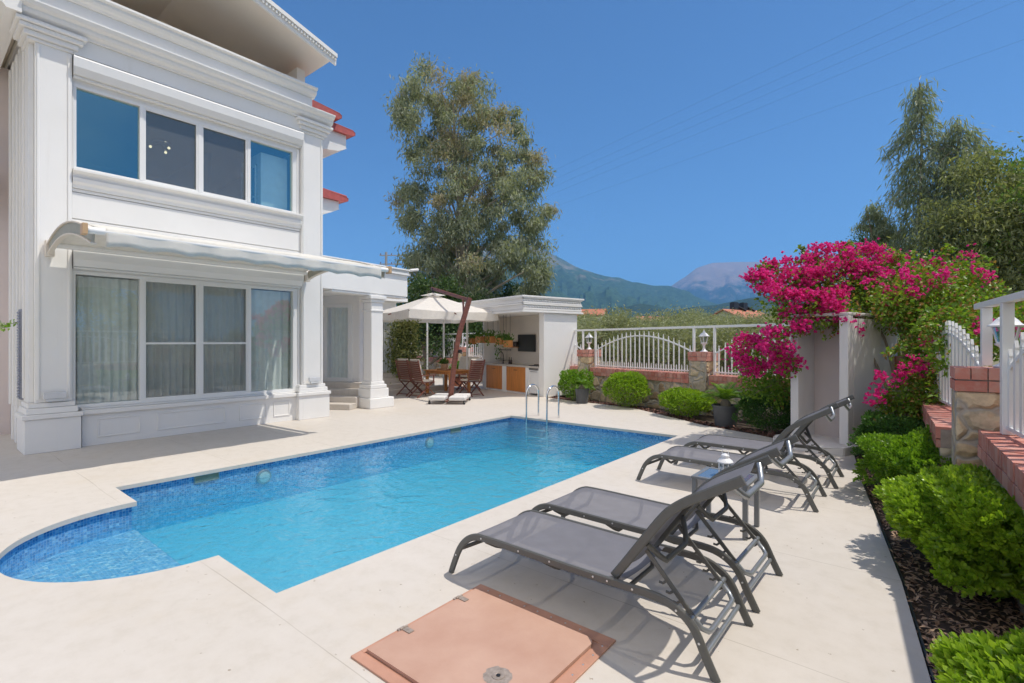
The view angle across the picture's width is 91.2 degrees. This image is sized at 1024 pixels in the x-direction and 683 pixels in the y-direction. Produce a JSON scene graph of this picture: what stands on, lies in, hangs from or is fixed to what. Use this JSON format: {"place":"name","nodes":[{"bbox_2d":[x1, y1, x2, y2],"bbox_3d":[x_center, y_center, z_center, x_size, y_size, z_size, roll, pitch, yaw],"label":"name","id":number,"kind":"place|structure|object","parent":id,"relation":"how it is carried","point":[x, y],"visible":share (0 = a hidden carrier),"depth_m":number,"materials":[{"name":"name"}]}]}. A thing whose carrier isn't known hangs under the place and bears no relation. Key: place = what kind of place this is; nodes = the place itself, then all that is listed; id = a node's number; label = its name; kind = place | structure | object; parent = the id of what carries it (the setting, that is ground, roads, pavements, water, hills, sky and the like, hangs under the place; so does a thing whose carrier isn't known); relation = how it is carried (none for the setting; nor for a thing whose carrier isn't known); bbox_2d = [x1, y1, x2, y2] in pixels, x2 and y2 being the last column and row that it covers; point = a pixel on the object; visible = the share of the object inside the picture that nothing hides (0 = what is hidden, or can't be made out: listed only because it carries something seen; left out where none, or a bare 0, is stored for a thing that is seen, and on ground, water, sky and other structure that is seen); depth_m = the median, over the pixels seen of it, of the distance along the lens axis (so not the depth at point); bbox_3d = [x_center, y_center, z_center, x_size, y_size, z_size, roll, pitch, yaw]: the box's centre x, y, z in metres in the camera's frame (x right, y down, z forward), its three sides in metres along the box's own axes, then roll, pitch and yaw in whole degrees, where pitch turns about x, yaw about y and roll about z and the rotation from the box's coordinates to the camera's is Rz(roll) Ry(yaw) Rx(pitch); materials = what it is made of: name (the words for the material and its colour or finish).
{"place":"outdoors","nodes":[
{"label":"outdoors","id":0,"kind":"place"},
{"bbox_2d":[0,319,17,331],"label":"shrub twig","id":1,"kind":"object","parent":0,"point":[7,325],"visible":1,"depth_m":7.00,"materials":[{"name":"green plant"}]},
{"bbox_2d":[251,152,286,209],"bbox_3d":[-5.415,-3.133,10.907,0.950,1.600,0.595,0,0,39],"label":"glazed cabinet","id":2,"kind":"object","parent":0,"point":[268,180],"visible":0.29,"depth_m":10.57,"materials":[{"name":"blue glass"}]},
{"bbox_2d":[0,376,930,682],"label":"deck","id":3,"kind":"structure","parent":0,"point":[832,604],"depth_m":3.35,"materials":[{"name":"beige stone"}]},
{"bbox_2d":[0,0,443,454],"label":"villa","id":4,"kind":"object","parent":3,"relation":"on","point":[167,117],"visible":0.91,"depth_m":8.94,"materials":[{"name":"white paint"}]},
{"bbox_2d":[43,392,66,401],"bbox_3d":[-6.882,0.835,7.549,0.060,0.130,0.260,0,0,39],"label":"wall light","id":5,"kind":"object","parent":4,"relation":"attached to","point":[55,396],"visible":1,"depth_m":7.53,"materials":[{"name":"silver metal"}]},
{"bbox_2d":[76,276,137,403],"bbox_3d":[-6.698,-0.020,8.365,0.099,2.060,0.880,0,0,39],"label":"curtain","id":6,"kind":"object","parent":4,"relation":"hanging from","point":[107,334],"visible":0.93,"depth_m":8.33,"materials":[{"name":"fabric"}]},
{"bbox_2d":[146,282,193,397],"bbox_3d":[-6.177,-0.020,9.024,0.099,2.060,0.800,0,0,39],"label":"curtain","id":7,"kind":"object","parent":4,"relation":"hanging from","point":[169,318],"visible":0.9,"depth_m":9.03,"materials":[{"name":"fabric"}]},
{"bbox_2d":[73,270,296,407],"bbox_3d":[-5.752,-0.033,9.281,0.105,2.165,3.645,0,0,39],"label":"window","id":8,"kind":"structure","parent":4,"relation":"in","point":[142,280],"depth_m":9.18,"materials":[{"name":"grey glass"}]},
{"bbox_2d":[74,83,296,212],"bbox_3d":[-5.752,-3.370,9.281,0.105,1.360,3.625,0,0,39],"label":"window","id":9,"kind":"structure","parent":4,"relation":"in","point":[175,151],"depth_m":9.15,"materials":[{"name":"blue glass"}]},
{"bbox_2d":[44,221,391,281],"bbox_3d":[-4.599,-1.349,8.221,2.820,0.499,4.290,0,0,39],"label":"awning","id":10,"kind":"object","parent":4,"relation":"attached to","point":[77,235],"visible":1,"depth_m":7.41,"materials":[{"name":"white fabric"}]},
{"bbox_2d":[195,285,244,393],"bbox_3d":[-5.635,-0.020,9.691,0.099,2.060,0.880,0,0,39],"label":"curtain","id":11,"kind":"object","parent":4,"relation":"hanging from","point":[223,321],"visible":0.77,"depth_m":9.73,"materials":[{"name":"fabric"}]},
{"bbox_2d":[245,289,290,390],"bbox_3d":[-5.035,-0.020,10.415,0.099,2.060,1.000,0,0,39],"label":"curtain","id":12,"kind":"object","parent":4,"relation":"hanging from","point":[270,340],"visible":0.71,"depth_m":10.43,"materials":[{"name":"fabric"}]},
{"bbox_2d":[308,377,320,383],"bbox_3d":[-4.250,0.835,10.796,0.060,0.130,0.260,0,0,39],"label":"wall light","id":13,"kind":"object","parent":4,"relation":"attached to","point":[311,380],"visible":1,"depth_m":10.77,"materials":[{"name":"silver metal"}]},
{"bbox_2d":[324,304,352,381],"bbox_3d":[-4.656,0.030,13.475,0.820,2.080,0.080,0,0,11],"label":"glazed door","id":14,"kind":"structure","parent":4,"relation":"in","point":[350,306],"depth_m":13.41,"materials":[{"name":"white glass"}]},
{"bbox_2d":[331,308,347,377],"bbox_3d":[-4.635,0.020,13.695,0.660,1.940,0.060,0,0,11],"label":"curtain","id":15,"kind":"object","parent":4,"relation":"hanging from","point":[339,342],"visible":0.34,"depth_m":13.71,"materials":[{"name":"fabric"}]},
{"bbox_2d":[0,418,671,592],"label":"pool basin","id":16,"kind":"object","parent":3,"relation":"in","point":[268,555],"visible":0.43,"depth_m":6.46,"materials":[{"name":"blue"}]},
{"bbox_2d":[194,472,218,483],"bbox_3d":[-3.913,1.747,6.429,0.011,0.096,0.290,0,0,39],"label":"pool skimmer","id":17,"kind":"object","parent":16,"relation":"attached to","point":[199,479],"visible":0.94,"depth_m":6.42,"materials":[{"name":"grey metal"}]},
{"bbox_2d":[256,469,270,483],"bbox_3d":[-3.450,1.885,6.981,0.038,0.200,0.200,0,0,39],"label":"pool lamp","id":18,"kind":"object","parent":16,"relation":"attached to","point":[264,474],"visible":0.93,"depth_m":6.96,"materials":[{"name":"white glass"}]},
{"bbox_2d":[5,419,666,579],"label":"water","id":19,"kind":"structure","parent":16,"relation":"in","point":[532,443],"depth_m":7.56,"materials":[{"name":"liquid"}]},
{"bbox_2d":[425,437,433,447],"bbox_3d":[-1.530,1.885,9.350,0.038,0.200,0.200,0,0,39],"label":"pool lamp","id":20,"kind":"object","parent":16,"relation":"attached to","point":[429,441],"visible":0.85,"depth_m":9.33,"materials":[{"name":"white glass"}]},
{"bbox_2d":[383,319,431,382],"bbox_3d":[-3.687,0.432,16.992,1.829,2.449,1.984,0,0,39],"label":"climbing plant","id":21,"kind":"object","parent":3,"relation":"on","point":[405,337],"visible":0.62,"depth_m":16.81,"materials":[{"name":"green plant"}]},
{"bbox_2d":[395,358,423,395],"bbox_3d":[-3.159,1.089,15.476,0.590,1.137,0.705,0,0,36],"label":"garden chair","id":22,"kind":"object","parent":3,"relation":"on","point":[402,368],"visible":0.76,"depth_m":15.29,"materials":[{"name":"brown wood"}]},
{"bbox_2d":[407,359,435,397],"bbox_3d":[-2.679,1.089,14.959,0.590,1.137,0.705,0,0,42],"label":"garden chair","id":23,"kind":"object","parent":3,"relation":"on","point":[414,367],"visible":0.98,"depth_m":14.78,"materials":[{"name":"brown wood"}]},
{"bbox_2d":[411,319,467,387],"bbox_3d":[-2.603,0.312,17.851,2.806,2.675,0.178,0,0,36],"label":"steel frame","id":24,"kind":"object","parent":3,"relation":"on","point":[444,345],"visible":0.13,"depth_m":17.77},
{"bbox_2d":[383,287,498,404],"bbox_3d":[-2.046,-0.051,15.353,3.021,3.403,4.662,0,0,-36],"label":"cantilever parasol","id":25,"kind":"object","parent":3,"relation":"on","point":[432,307],"visible":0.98,"depth_m":14.80,"materials":[{"name":"beige fabric"}]},
{"bbox_2d":[423,368,470,392],"bbox_3d":[-2.051,1.278,16.081,1.240,0.745,1.002,0,0,39],"label":"dining table","id":26,"kind":"object","parent":3,"relation":"on","point":[448,372],"visible":0.6,"depth_m":16.03,"materials":[{"name":"brown wood"}]},
{"bbox_2d":[438,357,449,368],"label":"potted plant","id":27,"kind":"object","parent":26,"relation":"on","point":[444,363],"visible":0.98,"depth_m":16.26,"materials":[{"name":"green plant"}]},
{"bbox_2d":[448,356,468,389],"bbox_3d":[-1.837,1.089,17.344,0.590,1.137,0.705,0,0,43],"label":"garden chair","id":28,"kind":"object","parent":3,"relation":"on","point":[462,363],"visible":0.46,"depth_m":17.48,"materials":[{"name":"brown wood"}]},
{"bbox_2d":[457,357,481,390],"bbox_3d":[-1.450,1.089,17.031,0.590,1.137,0.705,0,0,33],"label":"garden chair","id":29,"kind":"object","parent":3,"relation":"on","point":[464,376],"visible":0.42,"depth_m":17.12,"materials":[{"name":"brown wood"}]},
{"bbox_2d":[458,359,484,396],"bbox_3d":[-1.248,1.089,15.298,0.590,1.137,0.705,0,0,-43],"label":"garden chair","id":30,"kind":"object","parent":3,"relation":"on","point":[476,370],"visible":0.96,"depth_m":15.14,"materials":[{"name":"brown wood"}]},
{"bbox_2d":[351,584,615,682],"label":"hatch cover","id":31,"kind":"object","parent":3,"relation":"on","point":[480,633],"visible":1,"depth_m":2.67,"materials":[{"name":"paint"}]},
{"bbox_2d":[460,295,583,396],"bbox_3d":[0.178,0.158,16.552,2.450,2.985,3.760,0,0,-36],"label":"kitchen hut","id":32,"kind":"object","parent":3,"relation":"on","point":[550,323],"visible":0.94,"depth_m":15.52,"materials":[{"name":"white paint"}]},
{"bbox_2d":[464,332,476,347],"bbox_3d":[-1.398,-0.308,17.512,0.506,1.083,0.688,0,0,-36],"label":"hanging planter","id":33,"kind":"object","parent":32,"relation":"hanging from","point":[471,340],"visible":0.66,"depth_m":17.43,"materials":[{"name":"brown wood"}]},
{"bbox_2d":[473,329,485,346],"bbox_3d":[-1.071,-0.334,17.076,0.599,1.033,0.513,0,0,22],"label":"hanging planter","id":34,"kind":"object","parent":32,"relation":"hanging from","point":[479,337],"visible":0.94,"depth_m":16.99,"materials":[{"name":"brown wood"}]},
{"bbox_2d":[482,329,496,345],"bbox_3d":[-0.751,-0.352,16.639,0.464,0.995,0.604,0,0,-15],"label":"hanging planter","id":35,"kind":"object","parent":32,"relation":"hanging from","point":[489,338],"visible":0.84,"depth_m":16.48,"materials":[{"name":"brown wood"}]},
{"bbox_2d":[486,365,501,388],"bbox_3d":[-0.613,1.205,17.060,0.060,0.780,0.970,0,0,-36],"label":"cabinet door","id":36,"kind":"structure","parent":32,"relation":"in","point":[493,373],"depth_m":17.04,"materials":[{"name":"orange wood"}]},
{"bbox_2d":[491,330,507,358],"bbox_3d":[-0.352,-0.135,16.120,0.464,1.431,0.669,0,0,-36],"label":"hanging planter","id":37,"kind":"object","parent":32,"relation":"hanging from","point":[498,340],"visible":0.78,"depth_m":16.05,"materials":[{"name":"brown wood"}]},
{"bbox_2d":[501,333,513,349],"bbox_3d":[-0.131,-0.276,15.839,0.484,1.148,0.543,0,0,18],"label":"hanging planter","id":38,"kind":"object","parent":32,"relation":"hanging from","point":[507,341],"visible":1,"depth_m":15.72,"materials":[{"name":"brown wood"}]},
{"bbox_2d":[506,366,524,391],"bbox_3d":[0.121,1.205,16.064,0.060,0.780,1.030,0,0,-36],"label":"cabinet door","id":39,"kind":"structure","parent":32,"relation":"in","point":[515,376],"depth_m":16.08,"materials":[{"name":"orange wood"}]},
{"bbox_2d":[518,334,535,351],"bbox_3d":[0.488,0.050,16.605,0.056,0.560,0.920,0,0,-36],"label":"television","id":40,"kind":"object","parent":32,"relation":"attached to","point":[527,343],"visible":1,"depth_m":16.53,"materials":[{"name":"black plastic"}]},
{"bbox_2d":[525,384,559,448],"bbox_3d":[0.654,1.590,10.811,0.582,1.320,0.500,0,0,39],"label":"pool ladder","id":41,"kind":"object","parent":3,"relation":"attached to","point":[546,430],"visible":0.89,"depth_m":10.75,"materials":[{"name":"metal"}]},
{"bbox_2d":[575,377,593,403],"bbox_3d":[1.933,1.320,13.442,0.547,0.720,0.657,0,0,2],"label":"potted cycad","id":42,"kind":"object","parent":3,"relation":"on","point":[582,393],"visible":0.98,"depth_m":13.31,"materials":[{"name":"grey plant"}]},
{"bbox_2d":[449,455,772,682],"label":"sun lounger","id":43,"kind":"object","parent":3,"relation":"on","point":[605,556],"visible":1,"depth_m":2.98,"materials":[{"name":"grey"}]},
{"bbox_2d":[531,434,799,612],"bbox_3d":[1.025,1.148,3.846,1.984,1.024,0.650,0,0,40],"label":"sun lounger","id":44,"kind":"object","parent":3,"relation":"on","point":[616,511],"visible":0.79,"depth_m":3.65,"materials":[{"name":"grey"}]},
{"bbox_2d":[691,467,759,539],"bbox_3d":[1.901,1.419,4.457,0.470,0.462,0.430,0,0,39],"label":"side table","id":45,"kind":"object","parent":3,"relation":"on","point":[706,473],"visible":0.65,"depth_m":4.44,"materials":[{"name":"grey metal"}]},
{"bbox_2d":[717,450,732,471],"bbox_3d":[1.889,1.072,4.442,0.136,0.230,0.135,0,0,39],"label":"lantern","id":46,"kind":"object","parent":45,"relation":"on","point":[724,459],"visible":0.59,"depth_m":4.42,"materials":[{"name":"white glass"}]},
{"bbox_2d":[636,403,838,511],"bbox_3d":[2.460,1.148,5.627,1.984,1.024,0.650,0,0,38],"label":"sun lounger","id":47,"kind":"object","parent":3,"relation":"on","point":[706,457],"visible":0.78,"depth_m":5.42,"materials":[{"name":"grey"}]},
{"bbox_2d":[674,395,854,488],"bbox_3d":[3.152,1.148,6.394,1.984,1.024,0.650,0,0,38],"label":"sun lounger","id":48,"kind":"object","parent":3,"relation":"on","point":[740,445],"visible":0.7,"depth_m":6.24,"materials":[{"name":"grey"}]},
{"bbox_2d":[773,312,896,455],"bbox_3d":[5.289,0.612,8.187,2.214,2.103,1.150,0,0,-33],"label":"shower stall","id":49,"kind":"object","parent":3,"relation":"on","point":[841,365],"visible":0.66,"depth_m":8.07,"materials":[{"name":"paint"}]},
{"bbox_2d":[396,245,717,328],"bbox_3d":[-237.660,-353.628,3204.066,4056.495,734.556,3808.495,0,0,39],"label":"mountain","id":50,"kind":"structure","parent":0,"point":[595,290],"depth_m":3025.64,"materials":[{"name":"blue"}]},
{"bbox_2d":[578,309,606,320],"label":"house","id":51,"kind":"structure","parent":0,"point":[598,311],"depth_m":146.50,"materials":[{"name":"ceramic"}]},
{"bbox_2d":[272,0,1023,286],"label":"sky","id":52,"kind":"structure","parent":0,"point":[590,75],"materials":[{"name":"blue"}]},
{"bbox_2d":[396,343,999,396],"bbox_3d":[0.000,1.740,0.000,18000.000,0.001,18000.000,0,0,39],"label":"ground","id":53,"kind":"structure","parent":0,"point":[994,362],"depth_m":43.62,"materials":[{"name":"green plant"}]},
{"bbox_2d":[379,252,403,265],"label":"utility pole","id":54,"kind":"object","parent":53,"relation":"on","point":[385,255],"visible":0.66,"depth_m":45.97,"materials":[{"name":"grey metal"}]},
{"bbox_2d":[396,265,482,374],"bbox_3d":[-3.833,-0.894,23.980,5.055,5.283,3.917,0,0,4],"label":"dark tree","id":55,"kind":"object","parent":53,"relation":"on","point":[422,286],"visible":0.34,"depth_m":23.37,"materials":[{"name":"green plant"}]},
{"bbox_2d":[429,279,491,357],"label":"dark tree","id":56,"kind":"object","parent":53,"relation":"on","point":[480,345],"visible":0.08,"depth_m":26.37,"materials":[{"name":"green plant"}]},
{"bbox_2d":[381,51,562,299],"bbox_3d":[-2.257,-7.705,29.957,10.148,18.917,10.220,0,0,39],"label":"eucalyptus tree","id":57,"kind":"object","parent":53,"relation":"on","point":[455,252],"visible":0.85,"depth_m":28.69,"materials":[{"name":"green plant"}]},
{"bbox_2d":[476,277,524,356],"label":"dark tree","id":58,"kind":"object","parent":53,"relation":"on","point":[509,292],"visible":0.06,"depth_m":32.02,"materials":[{"name":"green plant"}]},
{"bbox_2d":[577,314,625,365],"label":"olive tree","id":59,"kind":"object","parent":53,"relation":"on","point":[579,338],"visible":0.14,"depth_m":19.76,"materials":[{"name":"green plant"}]},
{"bbox_2d":[577,306,640,367],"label":"olive tree","id":60,"kind":"object","parent":53,"relation":"on","point":[584,316],"visible":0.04,"depth_m":23.50,"materials":[{"name":"green plant"}]},
{"bbox_2d":[577,300,677,369],"bbox_3d":[4.240,0.047,19.526,4.558,3.432,3.670,0,0,38],"label":"olive tree","id":61,"kind":"object","parent":53,"relation":"on","point":[613,320],"visible":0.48,"depth_m":19.04,"materials":[{"name":"green plant"}]},
{"bbox_2d":[614,304,683,369],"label":"olive tree","id":62,"kind":"object","parent":53,"relation":"on","point":[647,318],"visible":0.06,"depth_m":22.81,"materials":[{"name":"green plant"}]},
{"bbox_2d":[397,347,921,425],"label":"stone wall","id":63,"kind":"structure","parent":53,"relation":"on","point":[700,376],"depth_m":12.49,"materials":[{"name":"stone"}]},
{"bbox_2d":[430,333,462,357],"bbox_3d":[-3.101,0.197,23.497,0.050,1.134,3.520,0,0,-33],"label":"picket fence","id":64,"kind":"object","parent":63,"relation":"on","point":[461,345],"visible":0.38,"depth_m":23.14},
{"bbox_2d":[468,333,482,358],"bbox_3d":[-0.930,0.197,20.137,0.050,1.134,3.520,0,0,-33],"label":"picket fence","id":65,"kind":"object","parent":63,"relation":"on","point":[473,355],"visible":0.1,"depth_m":21.20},
{"bbox_2d":[574,329,583,364],"bbox_3d":[1.241,0.197,16.778,0.050,1.134,3.520,0,0,-33],"label":"picket fence","id":66,"kind":"object","parent":63,"relation":"on","point":[580,345],"visible":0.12,"depth_m":15.39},
{"bbox_2d":[594,326,694,371],"bbox_3d":[3.412,0.197,13.419,0.053,1.134,3.520,0,0,-33],"label":"picket fence","id":67,"kind":"object","parent":63,"relation":"on","point":[644,336],"visible":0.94,"depth_m":13.39,"materials":[{"name":"metal"}]},
{"bbox_2d":[698,330,708,351],"bbox_3d":[4.494,-0.022,11.736,0.256,0.530,0.256,0,0,-33],"label":"pillar lamp","id":68,"kind":"object","parent":63,"relation":"on","point":[703,335],"visible":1,"depth_m":11.70,"materials":[{"name":"white glass"}]},
{"bbox_2d":[713,323,790,378],"bbox_3d":[5.583,0.197,10.059,0.050,1.134,3.520,0,0,-33],"label":"picket fence","id":69,"kind":"object","parent":63,"relation":"on","point":[719,350],"visible":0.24,"depth_m":11.27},
{"bbox_2d":[620,309,707,372],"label":"olive tree","id":70,"kind":"object","parent":53,"relation":"on","point":[672,332],"visible":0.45,"depth_m":18.01,"materials":[{"name":"green plant"}]},
{"bbox_2d":[645,304,701,370],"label":"olive tree","id":71,"kind":"object","parent":53,"relation":"on","point":[678,316],"visible":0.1,"depth_m":27.72,"materials":[{"name":"green plant"}]},
{"bbox_2d":[650,306,729,371],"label":"olive tree","id":72,"kind":"object","parent":53,"relation":"on","point":[693,321],"visible":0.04,"depth_m":21.83,"materials":[{"name":"green plant"}]},
{"bbox_2d":[672,303,714,324],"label":"olive tree","id":73,"kind":"object","parent":53,"relation":"on","point":[690,313],"visible":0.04,"depth_m":33.94,"materials":[{"name":"green plant"}]},
{"bbox_2d":[664,311,764,375],"bbox_3d":[6.867,0.308,17.489,3.612,2.904,3.393,0,0,13],"label":"olive tree","id":74,"kind":"object","parent":53,"relation":"on","point":[709,331],"visible":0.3,"depth_m":16.91,"materials":[{"name":"green plant"}]},
{"bbox_2d":[700,310,750,328],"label":"olive tree","id":75,"kind":"object","parent":53,"relation":"on","point":[724,320],"visible":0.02,"depth_m":26.74,"materials":[{"name":"green plant"}]},
{"bbox_2d":[703,307,748,322],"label":"olive tree","id":76,"kind":"object","parent":53,"relation":"on","point":[729,312],"visible":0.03,"depth_m":42.23,"materials":[{"name":"green plant"}]},
{"bbox_2d":[705,301,788,376],"bbox_3d":[8.341,0.187,16.986,3.831,3.147,4.096,0,0,-1],"label":"olive tree","id":77,"kind":"object","parent":53,"relation":"on","point":[756,329],"visible":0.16,"depth_m":16.96,"materials":[{"name":"green plant"}]},
{"bbox_2d":[842,223,917,291],"bbox_3d":[17.496,-2.025,23.934,4.101,7.540,3.118,0,0,8],"label":"cypress clump","id":78,"kind":"object","parent":53,"relation":"on","point":[861,239],"visible":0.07,"depth_m":23.98,"materials":[{"name":"green plant"}]},
{"bbox_2d":[849,196,911,354],"bbox_3d":[13.431,-1.721,18.009,2.449,6.952,1.452,0,0,6],"label":"gum sapling","id":79,"kind":"object","parent":53,"relation":"on","point":[870,218],"visible":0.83,"depth_m":17.85,"materials":[{"name":"green plant"}]},
{"bbox_2d":[872,76,996,338],"bbox_3d":[14.035,-3.635,16.861,3.592,10.760,3.863,0,0,39],"label":"gum tree","id":80,"kind":"object","parent":53,"relation":"on","point":[909,135],"visible":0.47,"depth_m":16.89,"materials":[{"name":"green plant"}]},
{"bbox_2d":[886,131,1023,360],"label":"bushy tree","id":81,"kind":"object","parent":53,"relation":"on","point":[969,168],"visible":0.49,"depth_m":14.59,"materials":[{"name":"green plant"}]},
{"bbox_2d":[905,115,1015,284],"bbox_3d":[14.498,-2.819,16.166,2.988,9.133,3.429,0,0,39],"label":"gum tree","id":82,"kind":"object","parent":53,"relation":"on","point":[960,141],"visible":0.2,"depth_m":16.04,"materials":[{"name":"green plant"}]},
{"bbox_2d":[918,366,1023,617],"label":"boundary wall","id":83,"kind":"structure","parent":53,"relation":"on","point":[965,427],"depth_m":4.36,"materials":[{"name":"brick"}]},
{"bbox_2d":[922,321,983,406],"bbox_3d":[5.408,0.260,6.242,0.030,1.040,3.260,0,0,31],"label":"picket fence","id":84,"kind":"object","parent":83,"relation":"on","point":[964,353],"visible":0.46,"depth_m":5.93,"materials":[{"name":"metal"}]},
{"bbox_2d":[974,290,1023,438],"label":"picket fence","id":85,"kind":"object","parent":83,"relation":"on","point":[1011,387],"visible":1,"depth_m":4.07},
{"bbox_2d":[987,317,1023,367],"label":"pillar lamp","id":86,"kind":"object","parent":83,"relation":"on","point":[996,323],"visible":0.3,"depth_m":4.40,"materials":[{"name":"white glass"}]},
{"bbox_2d":[953,136,1023,346],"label":"bushy tree","id":87,"kind":"object","parent":53,"relation":"on","point":[1017,270],"visible":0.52,"depth_m":14.04,"materials":[{"name":"green plant"}]},
{"bbox_2d":[968,147,1023,350],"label":"bushy tree","id":88,"kind":"object","parent":53,"relation":"on","point":[1009,153],"depth_m":18.65,"materials":[{"name":"green plant"}]},
{"bbox_2d":[710,302,767,320],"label":"house","id":89,"kind":"structure","parent":0,"point":[738,307],"depth_m":91.11,"materials":[{"name":"ceramic"}]},
{"bbox_2d":[607,295,899,339],"bbox_3d":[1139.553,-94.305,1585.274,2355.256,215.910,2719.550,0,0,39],"label":"hill","id":90,"kind":"structure","parent":0,"point":[645,308],"depth_m":1783.19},
{"bbox_2d":[672,262,844,303],"bbox_3d":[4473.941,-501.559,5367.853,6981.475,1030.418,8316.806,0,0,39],"label":"mountain","id":91,"kind":"structure","parent":0,"point":[718,283],"depth_m":5725.60,"materials":[{"name":"stone"}]},
{"bbox_2d":[561,396,1023,679],"bbox_3d":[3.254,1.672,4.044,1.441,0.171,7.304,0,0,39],"label":"bark mulch","id":92,"kind":"object","parent":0,"point":[959,602],"visible":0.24,"depth_m":3.17,"materials":[{"name":"wood"}]},
{"bbox_2d":[557,368,595,400],"bbox_3d":[1.732,1.200,14.076,1.148,0.968,1.157,0,0,39],"label":"round bush","id":93,"kind":"object","parent":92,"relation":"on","point":[566,380],"visible":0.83,"depth_m":13.84,"materials":[{"name":"green plant"}]},
{"bbox_2d":[602,370,652,407],"bbox_3d":[2.868,1.203,12.644,1.276,0.964,1.193,0,0,39],"label":"round bush","id":94,"kind":"object","parent":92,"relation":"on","point":[624,380],"visible":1,"depth_m":12.37,"materials":[{"name":"green plant"}]},
{"bbox_2d":[548,396,777,437],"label":"pebble mulch","id":95,"kind":"object","parent":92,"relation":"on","point":[768,434],"visible":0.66,"depth_m":10.63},
{"bbox_2d":[658,386,717,417],"bbox_3d":[3.838,1.337,11.022,1.156,0.700,1.153,0,0,-5],"label":"round bush","id":96,"kind":"object","parent":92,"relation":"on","point":[673,398],"visible":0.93,"depth_m":10.81,"materials":[{"name":"green plant"}]},
{"bbox_2d":[699,382,748,427],"bbox_3d":[4.233,1.241,10.014,1.101,0.877,0.996,0,0,39],"label":"potted cycad","id":97,"kind":"object","parent":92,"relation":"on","point":[724,409],"visible":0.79,"depth_m":9.86,"materials":[{"name":"grey plant"}]},
{"bbox_2d":[731,391,790,432],"bbox_3d":[4.760,1.258,9.273,1.160,0.854,0.988,0,0,39],"label":"round bush","id":98,"kind":"object","parent":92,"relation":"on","point":[751,404],"visible":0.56,"depth_m":9.15,"materials":[{"name":"green plant"}]},
{"bbox_2d":[720,237,1023,433],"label":"bougainvillea","id":99,"kind":"object","parent":92,"relation":"on","point":[931,295],"visible":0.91,"depth_m":7.73,"materials":[{"name":"pink plant"}]},
{"bbox_2d":[846,409,927,465],"bbox_3d":[5.103,1.305,6.599,1.104,0.763,1.539,0,0,39],"label":"hedge bush","id":100,"kind":"object","parent":92,"relation":"on","point":[888,426],"visible":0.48,"depth_m":6.49,"materials":[{"name":"green plant"}]},
{"bbox_2d":[863,484,935,682],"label":"edging strip","id":101,"kind":"object","parent":92,"relation":"on","point":[929,668],"visible":0.68,"depth_m":3.22,"materials":[{"name":"grey metal"}]},
{"bbox_2d":[852,424,951,485],"bbox_3d":[4.482,1.293,5.245,1.525,0.790,1.771,0,0,39],"label":"hedge bush","id":102,"kind":"object","parent":92,"relation":"on","point":[912,453],"visible":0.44,"depth_m":5.17,"materials":[{"name":"green plant"}]},
{"bbox_2d":[871,462,1023,603],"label":"hedge bush","id":103,"kind":"object","parent":92,"relation":"on","point":[963,522],"visible":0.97,"depth_m":3.13,"materials":[{"name":"green plant"}]},
{"bbox_2d":[926,625,1023,682],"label":"hedge bush","id":104,"kind":"object","parent":92,"relation":"on","point":[984,657],"visible":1,"depth_m":1.85,"materials":[{"name":"green plant"}]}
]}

